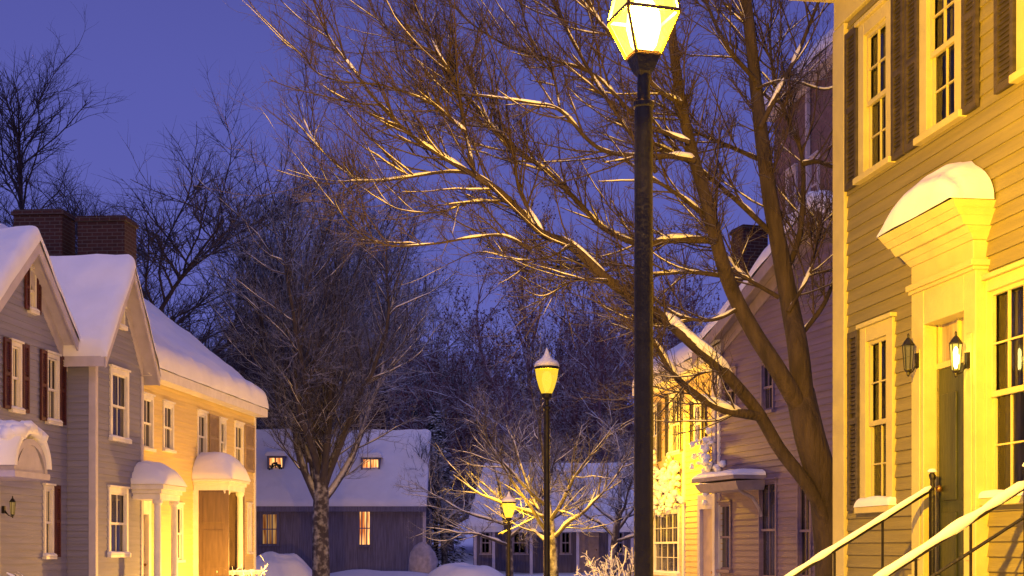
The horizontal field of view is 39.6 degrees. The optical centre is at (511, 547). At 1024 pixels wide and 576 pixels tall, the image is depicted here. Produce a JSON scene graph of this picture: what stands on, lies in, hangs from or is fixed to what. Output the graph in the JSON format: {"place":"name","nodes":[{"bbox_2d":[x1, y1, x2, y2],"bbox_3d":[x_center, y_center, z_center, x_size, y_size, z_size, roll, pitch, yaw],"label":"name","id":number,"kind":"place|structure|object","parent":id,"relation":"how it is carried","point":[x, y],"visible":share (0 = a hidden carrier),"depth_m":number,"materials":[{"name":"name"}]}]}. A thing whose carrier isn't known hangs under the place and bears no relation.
{"place":"outdoors","nodes":[
{"label":"outdoors","id":0,"kind":"place"},
{"bbox_2d":[0,225,80,575],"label":"gabled house","id":1,"kind":"structure","parent":0,"point":[39,330],"depth_m":24.77,"materials":[{"name":"paint"}]},
{"bbox_2d":[8,338,25,413],"bbox_3d":[-8.491,-2.931,24.322,0.155,1.249,0.503,0,0,5],"label":"window","id":2,"kind":"structure","parent":1,"relation":"in","point":[16,407],"depth_m":24.43,"materials":[{"name":"white wood"}]},
{"bbox_2d":[27,265,39,315],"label":"window","id":3,"kind":"structure","parent":1,"relation":"in","point":[33,310],"depth_m":25.05,"materials":[{"name":"white wood"}]},
{"bbox_2d":[42,483,57,558],"bbox_3d":[-8.376,-0.481,25.685,0.155,1.371,0.483,0,0,5],"label":"window","id":4,"kind":"structure","parent":1,"relation":"in","point":[48,492],"depth_m":25.77,"materials":[{"name":"white wood"}]},
{"bbox_2d":[45,350,62,425],"bbox_3d":[-8.361,-2.899,25.864,0.156,1.322,0.632,0,0,5],"label":"window","id":5,"kind":"structure","parent":1,"relation":"in","point":[53,365],"depth_m":25.99,"materials":[{"name":"white wood"}]},
{"bbox_2d":[0,0,833,509],"label":"sky","id":6,"kind":"structure","parent":0,"point":[154,50],"materials":[{"name":"blue"}]},
{"bbox_2d":[432,516,629,575],"bbox_3d":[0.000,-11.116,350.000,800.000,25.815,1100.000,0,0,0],"label":"ground","id":7,"kind":"structure","parent":0,"point":[467,544],"depth_m":85.52,"materials":[{"name":"white snow"}]},
{"bbox_2d":[11,209,160,575],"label":"gabled house","id":8,"kind":"structure","parent":7,"relation":"on","point":[111,361],"depth_m":27.50,"materials":[{"name":"wood"}]},
{"bbox_2d":[107,485,130,557],"bbox_3d":[-7.675,-0.512,27.700,0.156,1.393,1.098,0,0,5],"label":"window","id":9,"kind":"structure","parent":8,"relation":"in","point":[118,496],"depth_m":27.76,"materials":[{"name":"white wood"}]},
{"bbox_2d":[108,364,131,443],"bbox_3d":[-7.670,-2.794,27.763,0.156,1.459,1.058,0,0,5],"label":"window","id":10,"kind":"structure","parent":8,"relation":"in","point":[119,376],"depth_m":27.80,"materials":[{"name":"white wood"}]},
{"bbox_2d":[119,307,127,330],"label":"window","id":11,"kind":"structure","parent":8,"relation":"in","point":[122,326],"depth_m":27.97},
{"bbox_2d":[0,223,268,575],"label":"cream house","id":12,"kind":"structure","parent":7,"relation":"on","point":[193,482],"depth_m":32.94,"materials":[{"name":"paint"}]},
{"bbox_2d":[144,515,146,575],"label":"door","id":13,"kind":"structure","parent":12,"relation":"in","point":[145,564],"depth_m":29.62,"materials":[{"name":"paint"}]},
{"bbox_2d":[144,392,156,451],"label":"window","id":14,"kind":"structure","parent":12,"relation":"in","point":[148,398],"depth_m":30.10,"materials":[{"name":"white wood"}]},
{"bbox_2d":[162,399,176,452],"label":"window","id":15,"kind":"structure","parent":12,"relation":"in","point":[168,406],"depth_m":31.29,"materials":[{"name":"white wood"}]},
{"bbox_2d":[178,502,185,562],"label":"window","id":16,"kind":"structure","parent":12,"relation":"in","point":[180,507],"depth_m":32.10,"materials":[{"name":"white wood"}]},
{"bbox_2d":[197,409,208,455],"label":"window","id":17,"kind":"structure","parent":12,"relation":"in","point":[201,414],"depth_m":33.80,"materials":[{"name":"white wood"}]},
{"bbox_2d":[219,416,227,452],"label":"window","id":18,"kind":"structure","parent":12,"relation":"in","point":[222,421],"depth_m":35.52,"materials":[{"name":"white wood"}]},
{"bbox_2d":[234,420,244,465],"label":"window","id":19,"kind":"structure","parent":12,"relation":"in","point":[238,426],"depth_m":36.98,"materials":[{"name":"white wood"}]},
{"bbox_2d":[229,569,261,575],"bbox_3d":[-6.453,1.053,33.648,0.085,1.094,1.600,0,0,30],"label":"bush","id":20,"kind":"object","parent":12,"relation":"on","point":[246,572],"visible":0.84,"depth_m":33.83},
{"bbox_2d":[247,502,253,553],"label":"window","id":21,"kind":"structure","parent":12,"relation":"in","point":[249,505],"depth_m":37.90,"materials":[{"name":"white wood"}]},
{"bbox_2d":[0,155,440,428],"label":"bare tree","id":22,"kind":"object","parent":7,"relation":"on","point":[52,192],"depth_m":59.24,"materials":[{"name":"brown plant"}]},
{"bbox_2d":[171,306,284,428],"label":"bare tree","id":23,"kind":"object","parent":7,"relation":"on","point":[207,346],"depth_m":63.97,"materials":[{"name":"brown plant"}]},
{"bbox_2d":[0,6,468,424],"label":"bare tree","id":24,"kind":"object","parent":7,"relation":"on","point":[18,152],"visible":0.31,"depth_m":46.42,"materials":[{"name":"brown plant"}]},
{"bbox_2d":[229,555,267,575],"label":"snowy shrub","id":25,"kind":"object","parent":7,"relation":"on","point":[263,571],"visible":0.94,"depth_m":32.99,"materials":[{"name":"white snow"}]},
{"bbox_2d":[256,551,311,575],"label":"snow heap","id":26,"kind":"object","parent":7,"relation":"on","point":[292,564],"visible":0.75,"depth_m":49.28,"materials":[{"name":"white snow"}]},
{"bbox_2d":[165,310,439,428],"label":"bare tree","id":27,"kind":"object","parent":7,"relation":"on","point":[393,377],"visible":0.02,"depth_m":68.11,"materials":[{"name":"brown plant"}]},
{"bbox_2d":[163,94,484,575],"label":"bare tree","id":28,"kind":"object","parent":7,"relation":"on","point":[311,376],"visible":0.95,"depth_m":44.45,"materials":[{"name":"brown plant"}]},
{"bbox_2d":[256,428,435,572],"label":"wooden barn","id":29,"kind":"structure","parent":7,"relation":"on","point":[369,523],"depth_m":60.00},
{"bbox_2d":[259,512,279,545],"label":"window","id":30,"kind":"structure","parent":29,"relation":"in","point":[275,529],"depth_m":59.99,"materials":[{"name":"yellow glass"}]},
{"bbox_2d":[357,512,372,546],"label":"window","id":31,"kind":"structure","parent":29,"relation":"in","point":[369,514],"depth_m":59.99,"materials":[{"name":"glass"}]},
{"bbox_2d":[218,262,493,429],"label":"bare tree","id":32,"kind":"object","parent":7,"relation":"on","point":[431,342],"visible":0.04,"depth_m":82.07,"materials":[{"name":"brown plant"}]},
{"bbox_2d":[332,365,391,429],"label":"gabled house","id":33,"kind":"structure","parent":7,"relation":"on","point":[388,419],"depth_m":72.10,"materials":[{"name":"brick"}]},
{"bbox_2d":[330,569,427,575],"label":"snow heap","id":34,"kind":"object","parent":7,"relation":"on","point":[360,572],"visible":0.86,"depth_m":52.85,"materials":[{"name":"white snow"}]},
{"bbox_2d":[188,212,594,524],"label":"bare tree","id":35,"kind":"object","parent":7,"relation":"on","point":[505,370],"visible":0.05,"depth_m":94.07,"materials":[{"name":"brown plant"}]},
{"bbox_2d":[408,542,438,573],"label":"wrapped shrub","id":36,"kind":"object","parent":7,"relation":"on","point":[423,558],"visible":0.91,"depth_m":54.62,"materials":[{"name":"beige fabric"}]},
{"bbox_2d":[394,340,496,471],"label":"bare tree","id":37,"kind":"object","parent":7,"relation":"on","point":[431,401],"visible":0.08,"depth_m":91.84,"materials":[{"name":"brown plant"}]},
{"bbox_2d":[428,410,472,566],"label":"evergreen tree","id":38,"kind":"object","parent":7,"relation":"on","point":[436,549],"visible":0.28,"depth_m":67.83,"materials":[{"name":"green plant"}]},
{"bbox_2d":[403,389,526,564],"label":"tree","id":39,"kind":"object","parent":7,"relation":"on","point":[444,556],"visible":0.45,"depth_m":63.39,"materials":[{"name":"brown plant"}]},
{"bbox_2d":[427,562,503,575],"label":"snow heap","id":40,"kind":"object","parent":7,"relation":"on","point":[459,569],"visible":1,"depth_m":51.24,"materials":[{"name":"white snow"}]},
{"bbox_2d":[393,376,595,575],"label":"tree","id":41,"kind":"object","parent":7,"relation":"on","point":[489,519],"visible":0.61,"depth_m":45.46,"materials":[{"name":"brown plant"}]},
{"bbox_2d":[159,0,833,575],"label":"bare tree","id":42,"kind":"object","parent":7,"relation":"on","point":[813,472],"visible":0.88,"depth_m":15.64,"materials":[{"name":"brown plant"}]},
{"bbox_2d":[412,285,609,550],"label":"bare tree","id":43,"kind":"object","parent":7,"relation":"on","point":[520,374],"visible":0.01,"depth_m":98.83,"materials":[{"name":"brown plant"}]},
{"bbox_2d":[423,318,633,575],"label":"tree","id":44,"kind":"object","parent":7,"relation":"on","point":[530,511],"visible":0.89,"depth_m":38.56,"materials":[{"name":"brown plant"}]},
{"bbox_2d":[349,167,727,507],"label":"bare tree","id":45,"kind":"object","parent":7,"relation":"on","point":[530,368],"visible":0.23,"depth_m":83.45,"materials":[{"name":"brown plant"}]},
{"bbox_2d":[395,221,695,526],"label":"bare tree","id":46,"kind":"object","parent":7,"relation":"on","point":[456,314],"visible":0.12,"depth_m":90.33,"materials":[{"name":"brown plant"}]},
{"bbox_2d":[400,243,699,465],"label":"bare tree","id":47,"kind":"object","parent":7,"relation":"on","point":[601,367],"visible":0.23,"depth_m":75.97,"materials":[{"name":"brown plant"}]},
{"bbox_2d":[467,462,633,575],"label":"porch house","id":48,"kind":"structure","parent":7,"relation":"on","point":[573,547],"depth_m":59.58,"materials":[{"name":"wood"}]},
{"bbox_2d":[479,532,491,554],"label":"window","id":49,"kind":"structure","parent":48,"relation":"in","point":[489,552],"depth_m":59.55,"materials":[{"name":"grey wood"}]},
{"bbox_2d":[512,532,528,554],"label":"window","id":50,"kind":"structure","parent":48,"relation":"in","point":[515,553],"depth_m":59.52,"materials":[{"name":"black glass"}]},
{"bbox_2d":[559,532,571,554],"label":"window","id":51,"kind":"structure","parent":48,"relation":"in","point":[561,552],"depth_m":59.55,"materials":[{"name":"black glass"}]},
{"bbox_2d":[579,532,598,571],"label":"door","id":52,"kind":"structure","parent":48,"relation":"in","point":[590,544],"depth_m":59.52,"materials":[{"name":"paint"}]},
{"bbox_2d":[617,532,624,554],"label":"window","id":53,"kind":"structure","parent":48,"relation":"in","point":[620,553],"depth_m":59.54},
{"bbox_2d":[404,224,704,461],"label":"bare tree","id":54,"kind":"object","parent":7,"relation":"on","point":[561,313],"visible":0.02,"depth_m":96.86,"materials":[{"name":"brown plant"}]},
{"bbox_2d":[512,369,633,575],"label":"tree","id":55,"kind":"object","parent":7,"relation":"on","point":[620,490],"visible":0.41,"depth_m":46.94,"materials":[{"name":"brown plant"}]},
{"bbox_2d":[447,172,724,462],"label":"bare tree","id":56,"kind":"object","parent":7,"relation":"on","point":[691,323],"visible":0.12,"depth_m":78.66,"materials":[{"name":"brown plant"}]},
{"bbox_2d":[574,543,633,575],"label":"snowy shrub","id":57,"kind":"object","parent":7,"relation":"on","point":[631,571],"visible":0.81,"depth_m":35.90,"materials":[{"name":"white snow"}]},
{"bbox_2d":[632,331,721,575],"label":"yellow house","id":58,"kind":"structure","parent":7,"relation":"on","point":[674,542],"depth_m":31.38,"materials":[{"name":"yellow wood"}]},
{"bbox_2d":[653,403,658,464],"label":"window","id":59,"kind":"structure","parent":58,"relation":"in","point":[655,418],"depth_m":34.10,"materials":[{"name":"white wood"}]},
{"bbox_2d":[653,504,680,575],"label":"window","id":60,"kind":"structure","parent":58,"relation":"in","point":[666,529],"depth_m":32.94,"materials":[{"name":"white wood"}]},
{"bbox_2d":[653,449,686,520],"bbox_3d":[3.460,-1.374,32.693,0.570,1.933,3.127,0,0,-8],"label":"climbing vine","id":61,"kind":"object","parent":58,"relation":"attached to","point":[668,477],"visible":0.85,"depth_m":32.29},
{"bbox_2d":[666,388,681,456],"bbox_3d":[3.688,-2.825,32.106,0.156,1.472,1.073,0,0,-8],"label":"window","id":62,"kind":"structure","parent":58,"relation":"in","point":[674,451],"depth_m":32.36,"materials":[{"name":"yellow glass"}]},
{"bbox_2d":[692,399,702,445],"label":"window","id":63,"kind":"structure","parent":58,"relation":"in","point":[698,424],"depth_m":30.39,"materials":[{"name":"white wood"}]},
{"bbox_2d":[691,190,832,575],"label":"rosy house","id":64,"kind":"structure","parent":7,"relation":"on","point":[764,504],"depth_m":26.82,"materials":[{"name":"wood"}]},
{"bbox_2d":[688,427,725,504],"bbox_3d":[3.940,-1.669,29.077,0.474,1.632,1.529,0,0,-11],"label":"climbing vine","id":65,"kind":"object","parent":64,"relation":"attached to","point":[703,456],"visible":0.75,"depth_m":29.03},
{"bbox_2d":[703,509,711,575],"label":"door","id":66,"kind":"structure","parent":64,"relation":"in","point":[707,513],"depth_m":29.19,"materials":[{"name":"paint"}]},
{"bbox_2d":[716,500,732,572],"bbox_3d":[4.257,-0.230,28.475,0.150,1.445,0.720,0,0,-16],"label":"window","id":67,"kind":"structure","parent":64,"relation":"in","point":[726,505],"depth_m":28.45,"materials":[{"name":"white wood"}]},
{"bbox_2d":[718,365,736,413],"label":"window","id":68,"kind":"structure","parent":64,"relation":"in","point":[734,368],"depth_m":28.27,"materials":[{"name":"black glass"}]},
{"bbox_2d":[758,361,774,413],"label":"window","id":69,"kind":"structure","parent":64,"relation":"in","point":[767,390],"depth_m":26.78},
{"bbox_2d":[758,477,777,575],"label":"window","id":70,"kind":"structure","parent":64,"relation":"in","point":[767,498],"depth_m":26.67,"materials":[{"name":"white wood"}]},
{"bbox_2d":[794,480,812,575],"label":"window","id":71,"kind":"structure","parent":64,"relation":"in","point":[804,530],"depth_m":25.40,"materials":[{"name":"white wood"}]},
{"bbox_2d":[764,26,834,225],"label":"brick townhouse","id":72,"kind":"structure","parent":7,"relation":"on","point":[811,148],"depth_m":30.02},
{"bbox_2d":[783,163,797,223],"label":"window","id":73,"kind":"structure","parent":72,"relation":"in","point":[793,167],"depth_m":30.97,"materials":[{"name":"grey glass"}]},
{"bbox_2d":[808,150,819,190],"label":"window","id":74,"kind":"structure","parent":72,"relation":"in","point":[810,157],"depth_m":29.81,"materials":[{"name":"white wood"}]},
{"bbox_2d":[785,463,1023,575],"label":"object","id":75,"kind":"structure","parent":7,"relation":"on","point":[955,527],"depth_m":10.35,"materials":[{"name":"metal"}]},
{"bbox_2d":[790,0,1023,575],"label":"clapboard house","id":76,"kind":"structure","parent":7,"relation":"on","point":[928,234],"depth_m":12.12,"materials":[{"name":"yellow wood"}]},
{"bbox_2d":[853,0,894,184],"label":"window","id":77,"kind":"structure","parent":76,"relation":"in","point":[874,52],"depth_m":13.55,"materials":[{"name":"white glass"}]},
{"bbox_2d":[854,312,896,513],"bbox_3d":[3.639,-1.235,13.330,0.596,1.810,0.815,0,0,-9],"label":"window","id":78,"kind":"structure","parent":76,"relation":"in","point":[877,335],"depth_m":13.46,"materials":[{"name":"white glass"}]},
{"bbox_2d":[913,0,966,145],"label":"window","id":79,"kind":"structure","parent":76,"relation":"in","point":[940,109],"depth_m":12.20,"materials":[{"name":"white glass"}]},
{"bbox_2d":[935,363,963,575],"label":"door","id":80,"kind":"structure","parent":76,"relation":"in","point":[950,488],"depth_m":11.87,"materials":[{"name":"green wood"}]},
{"bbox_2d":[978,259,1023,505],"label":"window","id":81,"kind":"structure","parent":76,"relation":"in","point":[1004,286],"depth_m":11.12,"materials":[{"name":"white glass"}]},
{"bbox_2d":[1009,0,1023,83],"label":"window","id":82,"kind":"structure","parent":76,"relation":"in","point":[1016,77],"depth_m":10.63,"materials":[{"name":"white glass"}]},
{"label":"road","id":83,"kind":"structure","parent":0,"visible":0},
{"bbox_2d":[502,491,515,575],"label":"street lamp","id":84,"kind":"object","parent":83,"relation":"on","point":[508,500],"visible":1,"depth_m":37.45,"materials":[{"name":"black metal"}]},
{"bbox_2d":[534,348,558,575],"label":"street lamp","id":85,"kind":"object","parent":83,"relation":"on","point":[546,366],"visible":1,"depth_m":20.56,"materials":[{"name":"black metal"}]},
{"bbox_2d":[607,0,681,575],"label":"street lamp","id":86,"kind":"object","parent":83,"relation":"on","point":[641,31],"visible":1,"depth_m":6.56,"materials":[{"name":"black metal"}]}
]}

